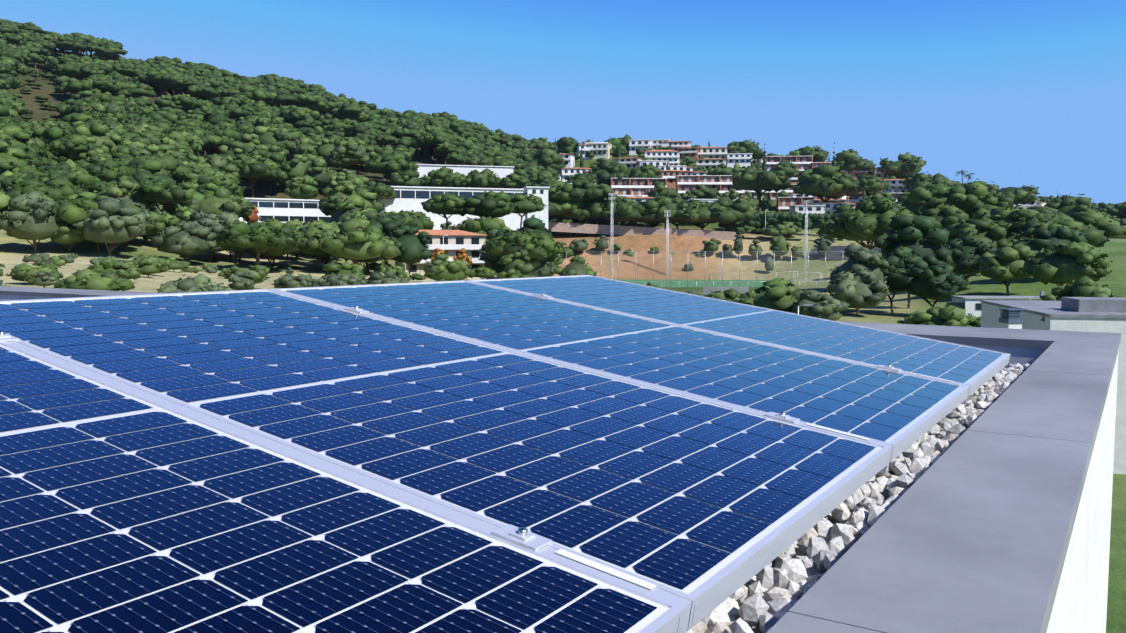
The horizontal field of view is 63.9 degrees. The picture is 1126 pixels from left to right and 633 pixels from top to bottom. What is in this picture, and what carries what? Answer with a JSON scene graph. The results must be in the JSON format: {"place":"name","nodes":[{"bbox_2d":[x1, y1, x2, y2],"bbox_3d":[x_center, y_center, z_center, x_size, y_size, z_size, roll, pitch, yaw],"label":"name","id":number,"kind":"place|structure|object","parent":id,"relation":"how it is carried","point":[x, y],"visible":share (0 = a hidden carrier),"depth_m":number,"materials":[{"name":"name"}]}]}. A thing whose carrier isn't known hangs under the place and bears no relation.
{"place":"outdoors","nodes":[
{"label":"outdoors","id":0,"kind":"place"},
{"bbox_2d":[0,43,1125,632],"bbox_3d":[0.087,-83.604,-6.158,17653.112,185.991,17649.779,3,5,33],"label":"ground","id":1,"kind":"structure","parent":0,"point":[14,249],"depth_m":210.06,"materials":[{"name":"brown soil"}]},
{"bbox_2d":[0,166,238,262],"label":"field edge trees","id":2,"kind":"object","parent":1,"relation":"on","point":[185,231],"visible":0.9,"depth_m":136.22,"materials":[{"name":"green plant"}]},
{"bbox_2d":[0,253,468,292],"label":"field scrub","id":3,"kind":"object","parent":1,"relation":"on","point":[46,272],"visible":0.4,"depth_m":55.96,"materials":[{"name":"green plant"}]},
{"bbox_2d":[0,62,559,229],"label":"trees","id":4,"kind":"object","parent":1,"relation":"on","point":[213,126],"visible":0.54,"depth_m":310.21,"materials":[{"name":"green plant"}]},
{"bbox_2d":[0,99,563,267],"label":"forest broadleaf","id":5,"kind":"object","parent":1,"relation":"on","point":[305,175],"visible":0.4,"depth_m":235.67,"materials":[{"name":"green plant"}]},
{"bbox_2d":[0,168,565,279],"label":"trees","id":6,"kind":"object","parent":1,"relation":"on","point":[57,186],"visible":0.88,"depth_m":151.98,"materials":[{"name":"green plant"}]},
{"bbox_2d":[238,198,331,222],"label":"building","id":7,"kind":"structure","parent":1,"relation":"on","point":[287,210],"depth_m":232.61,"materials":[{"name":"white paint"}]},
{"bbox_2d":[0,249,596,283],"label":"field shrubs","id":8,"kind":"object","parent":1,"relation":"on","point":[516,266],"depth_m":92.38,"materials":[{"name":"green plant"}]},
{"bbox_2d":[245,205,490,268],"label":"autumn trees","id":9,"kind":"object","parent":1,"relation":"on","point":[253,218],"visible":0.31,"depth_m":174.13,"materials":[{"name":"green plant"}]},
{"bbox_2d":[223,208,558,276],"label":"forest broadleaf","id":10,"kind":"object","parent":1,"relation":"on","point":[355,239],"visible":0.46,"depth_m":150.07,"materials":[{"name":"green plant"}]},
{"bbox_2d":[395,230,488,279],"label":"house","id":11,"kind":"structure","parent":1,"relation":"on","point":[471,243],"depth_m":180.35,"materials":[{"name":"white paint"}]},
{"bbox_2d":[366,185,526,230],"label":"school block","id":12,"kind":"structure","parent":1,"relation":"on","point":[408,198],"depth_m":252.07,"materials":[{"name":"white paint"}]},
{"bbox_2d":[354,166,546,229],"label":"trees","id":13,"kind":"object","parent":1,"relation":"on","point":[492,204],"visible":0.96,"depth_m":216.92,"materials":[{"name":"green plant"}]},
{"bbox_2d":[353,213,563,276],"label":"trees","id":14,"kind":"object","parent":1,"relation":"on","point":[410,245],"visible":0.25,"depth_m":164.51,"materials":[{"name":"green plant"}]},
{"bbox_2d":[417,164,514,187],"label":"building","id":15,"kind":"structure","parent":1,"relation":"on","point":[465,170],"depth_m":324.93,"materials":[{"name":"white paint"}]},
{"bbox_2d":[521,186,549,228],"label":"building","id":16,"kind":"structure","parent":1,"relation":"on","point":[541,192],"depth_m":260.38,"materials":[{"name":"white paint"}]},
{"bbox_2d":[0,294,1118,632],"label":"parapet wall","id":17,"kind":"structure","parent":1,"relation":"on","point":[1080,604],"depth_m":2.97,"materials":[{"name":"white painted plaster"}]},
{"bbox_2d":[0,286,1120,632],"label":"parapet coping","id":18,"kind":"object","parent":17,"relation":"on","point":[970,530],"visible":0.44,"depth_m":1.58,"materials":[{"name":"concrete"}]},
{"bbox_3d":[-7.679,0.654,1.548,14.330,0.300,16.310,3,5,33],"label":"dark gravel roof deck","id":19,"kind":"object","parent":17,"relation":"on","visible":0},
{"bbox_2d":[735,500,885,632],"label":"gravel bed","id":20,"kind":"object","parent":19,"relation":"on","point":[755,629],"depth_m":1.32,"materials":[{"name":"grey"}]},
{"bbox_2d":[687,363,1030,632],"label":"ballast gravel","id":21,"kind":"structure","parent":20,"relation":"on","point":[771,594],"depth_m":1.63,"materials":[{"name":"stone"}]},
{"bbox_2d":[0,18,1125,218],"bbox_3d":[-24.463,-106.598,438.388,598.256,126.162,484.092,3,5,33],"label":"trees","id":22,"kind":"object","parent":1,"relation":"on","point":[203,81],"visible":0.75,"depth_m":438.98,"materials":[{"name":"green plant"}]},
{"bbox_2d":[560,153,574,167],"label":"house","id":23,"kind":"structure","parent":1,"relation":"on","point":[569,159],"depth_m":464.22,"materials":[{"name":"white paint"}]},
{"bbox_2d":[560,168,591,181],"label":"villa","id":24,"kind":"object","parent":1,"relation":"on","point":[565,173],"visible":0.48,"depth_m":429.55,"materials":[{"name":"white paint"}]},
{"bbox_2d":[40,50,1116,218],"bbox_3d":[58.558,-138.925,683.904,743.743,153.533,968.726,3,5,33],"label":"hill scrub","id":25,"kind":"object","parent":1,"relation":"on","point":[44,66],"visible":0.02,"depth_m":448.32,"materials":[{"name":"green plant"}]},
{"bbox_2d":[576,144,595,159],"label":"house","id":26,"kind":"structure","parent":1,"relation":"on","point":[580,147],"depth_m":493.07,"materials":[{"name":"white paint"}]},
{"bbox_2d":[364,209,812,313],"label":"trees","id":27,"kind":"object","parent":1,"relation":"on","point":[765,227],"visible":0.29,"depth_m":173.72,"materials":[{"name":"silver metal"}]},
{"bbox_2d":[583,142,607,148],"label":"house","id":28,"kind":"structure","parent":1,"relation":"on","point":[586,143],"depth_m":493.58,"materials":[{"name":"white paint"}]},
{"bbox_2d":[583,143,611,158],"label":"villa","id":29,"kind":"object","parent":1,"relation":"on","point":[602,150],"visible":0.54,"depth_m":492.02,"materials":[{"name":"white paint"}]},
{"bbox_2d":[609,193,614,278],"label":"floodlight mast","id":30,"kind":"object","parent":1,"relation":"on","point":[611,237],"visible":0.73,"depth_m":266.39,"materials":[{"name":"grey metal"}]},
{"bbox_2d":[611,157,642,168],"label":"villa","id":31,"kind":"object","parent":1,"relation":"on","point":[629,162],"visible":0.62,"depth_m":460.96,"materials":[{"name":"white paint"}]},
{"bbox_2d":[609,178,666,195],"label":"apartment building","id":32,"kind":"structure","parent":1,"relation":"on","point":[632,186],"depth_m":385.25,"materials":[{"name":"white paint"}]},
{"bbox_2d":[629,139,651,154],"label":"house","id":33,"kind":"structure","parent":1,"relation":"on","point":[635,144],"depth_m":498.27,"materials":[{"name":"white paint"}]},
{"bbox_2d":[628,196,653,202],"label":"house","id":34,"kind":"structure","parent":1,"relation":"on","point":[644,198],"depth_m":346.21,"materials":[{"name":"white paint"}]},
{"bbox_2d":[635,160,660,167],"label":"house","id":35,"kind":"structure","parent":1,"relation":"on","point":[637,164],"depth_m":454.55,"materials":[{"name":"white paint"}]},
{"bbox_2d":[638,161,668,167],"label":"house","id":36,"kind":"structure","parent":1,"relation":"on","point":[655,163],"depth_m":445.92,"materials":[{"name":"white paint"}]},
{"bbox_2d":[651,139,670,149],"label":"house","id":37,"kind":"structure","parent":1,"relation":"on","point":[655,144],"depth_m":501.10,"materials":[{"name":"white paint"}]},
{"bbox_2d":[642,150,680,164],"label":"white villa","id":38,"kind":"object","parent":1,"relation":"on","point":[672,155],"visible":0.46,"depth_m":472.07,"materials":[{"name":"paint"}]},
{"bbox_2d":[664,211,670,274],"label":"floodlight mast","id":39,"kind":"object","parent":1,"relation":"on","point":[667,215],"visible":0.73,"depth_m":272.16,"materials":[{"name":"grey metal"}]},
{"bbox_2d":[655,165,685,170],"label":"house","id":40,"kind":"structure","parent":1,"relation":"on","point":[673,167],"depth_m":433.11,"materials":[{"name":"white paint"}]},
{"bbox_2d":[662,141,690,150],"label":"house","id":41,"kind":"structure","parent":1,"relation":"on","point":[680,144],"depth_m":497.71,"materials":[{"name":"white paint"}]},
{"bbox_2d":[661,170,693,188],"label":"villa","id":42,"kind":"object","parent":1,"relation":"on","point":[669,175],"visible":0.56,"depth_m":412.81,"materials":[{"name":"white paint"}]},
{"bbox_2d":[675,148,698,162],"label":"house","id":43,"kind":"structure","parent":1,"relation":"on","point":[692,153],"depth_m":486.78,"materials":[{"name":"brown paint"}]},
{"bbox_2d":[686,166,693,170],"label":"house","id":44,"kind":"structure","parent":1,"relation":"on","point":[689,168],"depth_m":442.14,"materials":[{"name":"white paint"}]},
{"bbox_2d":[614,279,768,287],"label":"football pitch","id":45,"kind":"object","parent":1,"relation":"on","point":[682,283],"depth_m":237.47,"materials":[{"name":"green plant"}]},
{"bbox_2d":[776,271,798,280],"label":"goal","id":46,"kind":"object","parent":45,"relation":"on","point":[788,271],"depth_m":253.66,"materials":[{"name":"white paint"}]},
{"bbox_2d":[794,272,822,283],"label":"goal","id":47,"kind":"object","parent":45,"relation":"on","point":[808,277],"depth_m":226.00,"materials":[{"name":"white paint"}]},
{"bbox_2d":[693,171,706,174],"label":"house","id":48,"kind":"structure","parent":1,"relation":"on","point":[698,173],"depth_m":421.99,"materials":[{"name":"white paint"}]},
{"bbox_2d":[685,199,717,203],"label":"house","id":49,"kind":"structure","parent":1,"relation":"on","point":[709,200],"depth_m":347.56,"materials":[{"name":"white paint"}]},
{"bbox_2d":[558,232,855,270],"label":"trees","id":50,"kind":"object","parent":1,"relation":"on","point":[780,243],"visible":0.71,"depth_m":280.70,"materials":[{"name":"green plant"}]},
{"bbox_2d":[675,175,742,199],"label":"apartment building","id":51,"kind":"structure","parent":1,"relation":"on","point":[722,184],"depth_m":398.88,"materials":[{"name":"white paint"}]},
{"bbox_2d":[695,158,726,171],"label":"villa","id":52,"kind":"object","parent":1,"relation":"on","point":[707,163],"visible":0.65,"depth_m":469.27,"materials":[{"name":"white paint"}]},
{"bbox_2d":[695,147,727,165],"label":"cream villa","id":53,"kind":"object","parent":1,"relation":"on","point":[714,152],"visible":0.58,"depth_m":488.01,"materials":[{"name":"white paint"}]},
{"bbox_2d":[584,251,844,287],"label":"pitch fence","id":54,"kind":"object","parent":1,"relation":"on","point":[739,281],"visible":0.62,"depth_m":211.00,"materials":[{"name":"silver metal"}]},
{"bbox_2d":[703,274,748,294],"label":"pitch walls","id":55,"kind":"structure","parent":1,"relation":"on","point":[706,290],"depth_m":175.34,"materials":[{"name":"white paint"}]},
{"bbox_2d":[525,134,953,223],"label":"trees","id":56,"kind":"object","parent":1,"relation":"on","point":[829,181],"visible":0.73,"depth_m":387.42,"materials":[{"name":"green plant"}]},
{"bbox_2d":[727,153,752,167],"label":"villa","id":57,"kind":"object","parent":1,"relation":"on","point":[742,159],"visible":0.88,"depth_m":485.83,"materials":[{"name":"white paint"}]},
{"bbox_2d":[743,184,796,198],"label":"house","id":58,"kind":"structure","parent":1,"relation":"on","point":[773,194],"depth_m":400.72,"materials":[{"name":"white paint"}]},
{"bbox_2d":[730,211,836,229],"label":"pine trees","id":59,"kind":"object","parent":1,"relation":"on","point":[815,220],"visible":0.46,"depth_m":305.67,"materials":[{"name":"green plant"}]},
{"bbox_2d":[763,156,812,183],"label":"house","id":60,"kind":"structure","parent":1,"relation":"on","point":[801,162],"depth_m":456.93,"materials":[{"name":"white paint"}]},
{"bbox_2d":[750,142,839,170],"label":"cypress trees","id":61,"kind":"object","parent":1,"relation":"on","point":[765,167],"visible":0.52,"depth_m":415.11,"materials":[{"name":"green plant"}]},
{"bbox_2d":[788,193,813,196],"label":"house","id":62,"kind":"structure","parent":1,"relation":"on","point":[795,195],"depth_m":375.21,"materials":[{"name":"white paint"}]},
{"bbox_2d":[803,201,809,279],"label":"floodlight mast","id":63,"kind":"object","parent":1,"relation":"on","point":[806,218],"visible":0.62,"depth_m":251.91,"materials":[{"name":"grey metal"}]},
{"bbox_2d":[789,205,824,213],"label":"house","id":64,"kind":"structure","parent":1,"relation":"on","point":[817,209],"depth_m":329.17,"materials":[{"name":"white paint"}]},
{"bbox_2d":[776,197,848,211],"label":"house","id":65,"kind":"structure","parent":1,"relation":"on","point":[783,204],"depth_m":373.11,"materials":[{"name":"white paint"}]},
{"bbox_2d":[553,137,1094,240],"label":"garden cypress","id":66,"kind":"object","parent":1,"relation":"on","point":[619,155],"visible":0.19,"depth_m":414.71,"materials":[{"name":"green plant"}]},
{"bbox_2d":[808,199,849,204],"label":"house","id":67,"kind":"structure","parent":1,"relation":"on","point":[820,200],"depth_m":360.44,"materials":[{"name":"white paint"}]},
{"bbox_2d":[810,201,849,213],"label":"villa","id":68,"kind":"object","parent":1,"relation":"on","point":[829,205],"visible":0.23,"depth_m":340.46,"materials":[{"name":"white paint"}]},
{"bbox_2d":[814,196,845,198],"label":"house","id":69,"kind":"structure","parent":1,"relation":"on","point":[815,197],"depth_m":364.83,"materials":[{"name":"white paint"}]},
{"bbox_2d":[550,145,1125,240],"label":"houses","id":70,"kind":"structure","parent":1,"relation":"on","point":[788,228],"depth_m":380.13,"materials":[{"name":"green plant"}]},
{"bbox_2d":[812,162,868,176],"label":"house","id":71,"kind":"structure","parent":1,"relation":"on","point":[854,173],"depth_m":446.60,"materials":[{"name":"white paint"}]},
{"bbox_2d":[819,194,915,249],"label":"tree","id":72,"kind":"object","parent":1,"relation":"on","point":[867,220],"visible":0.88,"depth_m":183.27,"materials":[{"name":"green plant"}]},
{"bbox_2d":[846,192,902,202],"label":"house","id":73,"kind":"structure","parent":1,"relation":"on","point":[854,198],"depth_m":377.29,"materials":[{"name":"white paint"}]},
{"bbox_2d":[873,167,888,179],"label":"house","id":74,"kind":"structure","parent":1,"relation":"on","point":[879,174],"depth_m":439.69,"materials":[{"name":"white paint"}]},
{"bbox_2d":[646,268,1120,326],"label":"shrubs","id":75,"kind":"object","parent":1,"relation":"on","point":[845,289],"visible":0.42,"depth_m":91.78,"materials":[{"name":"green plant"}]},
{"bbox_2d":[881,179,905,192],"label":"house","id":76,"kind":"structure","parent":1,"relation":"on","point":[896,183],"depth_m":418.69,"materials":[{"name":"white paint"}]},
{"bbox_2d":[887,188,907,192],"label":"house","id":77,"kind":"structure","parent":1,"relation":"on","point":[897,190],"depth_m":390.51,"materials":[{"name":"white paint"}]},
{"bbox_2d":[828,214,970,313],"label":"tree","id":78,"kind":"object","parent":1,"relation":"on","point":[913,257],"visible":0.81,"depth_m":118.67,"materials":[{"name":"green plant"}]},
{"bbox_2d":[879,161,973,191],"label":"palm trees","id":79,"kind":"object","parent":1,"relation":"on","point":[968,175],"visible":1,"depth_m":399.89,"materials":[{"name":"green plant"}]},
{"bbox_2d":[893,181,1020,228],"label":"tree","id":80,"kind":"object","parent":1,"relation":"on","point":[942,204],"visible":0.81,"depth_m":220.27,"materials":[{"name":"green plant"}]},
{"bbox_2d":[946,291,1044,316],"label":"building","id":81,"kind":"structure","parent":1,"relation":"on","point":[970,305],"depth_m":106.36,"materials":[{"name":"white paint"}]},
{"bbox_2d":[1014,205,1026,208],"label":"house","id":82,"kind":"structure","parent":1,"relation":"on","point":[1022,207],"depth_m":322.32,"materials":[{"name":"white paint"}]},
{"bbox_2d":[1015,200,1037,207],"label":"house","id":83,"kind":"structure","parent":1,"relation":"on","point":[1033,203],"depth_m":379.45,"materials":[{"name":"white paint"}]},
{"bbox_2d":[943,208,1112,295],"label":"slope trees","id":84,"kind":"object","parent":1,"relation":"on","point":[1061,256],"visible":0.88,"depth_m":132.06,"materials":[{"name":"green plant"}]},
{"bbox_2d":[961,178,1110,217],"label":"trees","id":85,"kind":"object","parent":1,"relation":"on","point":[1065,204],"visible":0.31,"depth_m":288.88,"materials":[{"name":"green plant"}]},
{"bbox_2d":[1037,201,1046,205],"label":"house","id":86,"kind":"structure","parent":1,"relation":"on","point":[1040,203],"depth_m":432.92,"materials":[{"name":"white paint"}]},
{"bbox_2d":[977,205,1123,247],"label":"trees","id":87,"kind":"object","parent":1,"relation":"on","point":[1098,228],"visible":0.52,"depth_m":174.22,"materials":[{"name":"green plant"}]},
{"bbox_2d":[980,297,1125,473],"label":"neighbour block","id":88,"kind":"structure","parent":1,"relation":"on","point":[1096,314],"depth_m":34.72,"materials":[{"name":"painted plaster"},{"name":"concrete"},{"name":"glass"}]},
{"bbox_2d":[1041,316,1044,329],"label":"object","id":89,"kind":"object","parent":88,"relation":"attached to","point":[1043,321],"visible":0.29,"depth_m":35.42,"materials":[{"name":"grey metal"}]},
{"bbox_2d":[0,0,1125,203],"label":"sky","id":90,"kind":"structure","parent":0,"point":[1007,93],"materials":[{"name":"blue"}]},
{"bbox_2d":[536,179,757,236],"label":"trees","id":91,"kind":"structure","parent":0,"point":[567,201],"depth_m":297.82,"materials":[{"name":"green plant"}]},
{"bbox_2d":[548,222,880,259],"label":"retaining wall","id":92,"kind":"structure","parent":0,"point":[602,229],"depth_m":299.19,"materials":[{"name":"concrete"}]},
{"bbox_2d":[998,308,1023,328],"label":"window","id":93,"kind":"structure","parent":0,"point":[1010,318],"depth_m":32.29,"materials":[{"name":"glass"}]},
{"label":"array supports","id":94,"kind":"object","parent":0,"visible":0},
{"bbox_2d":[0,342,685,632],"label":"solar panel","id":95,"kind":"object","parent":94,"relation":"on","point":[123,510],"visible":1,"depth_m":1.09,"materials":[{"name":"glass"},{"name":"silicon solar cells"},{"name":"aluminium"}]},
{"bbox_2d":[0,331,691,632],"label":"mounting rail","id":96,"kind":"object","parent":94,"relation":"on","point":[523,537],"visible":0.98,"depth_m":1.25,"materials":[{"name":"metal"}]},
{"bbox_2d":[0,289,890,630],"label":"solar panel","id":97,"kind":"object","parent":94,"relation":"on","point":[706,507],"visible":1,"depth_m":1.73,"materials":[{"name":"glass"},{"name":"silicon"},{"name":"aluminium"}]},
{"bbox_2d":[269,289,892,473],"bbox_3d":[-0.134,0.115,2.446,1.996,0.074,0.040,12,10,32],"label":"mounting rail","id":98,"kind":"object","parent":94,"relation":"on","point":[783,416],"visible":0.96,"depth_m":2.18,"materials":[{"name":"metal"}]},
{"bbox_2d":[274,280,969,462],"bbox_3d":[0.142,0.081,2.873,2.000,0.040,1.000,12,10,32],"label":"solar panel","id":99,"kind":"object","parent":94,"relation":"on","point":[900,412],"visible":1,"depth_m":2.69,"materials":[{"name":"glass"},{"name":"silicon"},{"name":"aluminium"}]},
{"bbox_2d":[470,281,969,404],"bbox_3d":[0.417,0.052,3.302,1.996,0.074,0.040,12,10,32],"label":"mounting rail","id":100,"kind":"object","parent":94,"relation":"on","point":[890,367],"visible":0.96,"depth_m":3.05,"materials":[{"name":"metal"}]},
{"bbox_2d":[467,275,1010,396],"bbox_3d":[0.693,0.018,3.729,2.000,0.040,1.000,12,10,32],"label":"solar panel","id":101,"kind":"object","parent":94,"relation":"on","point":[975,368],"visible":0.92,"depth_m":3.60,"materials":[{"name":"glass"}]}
]}

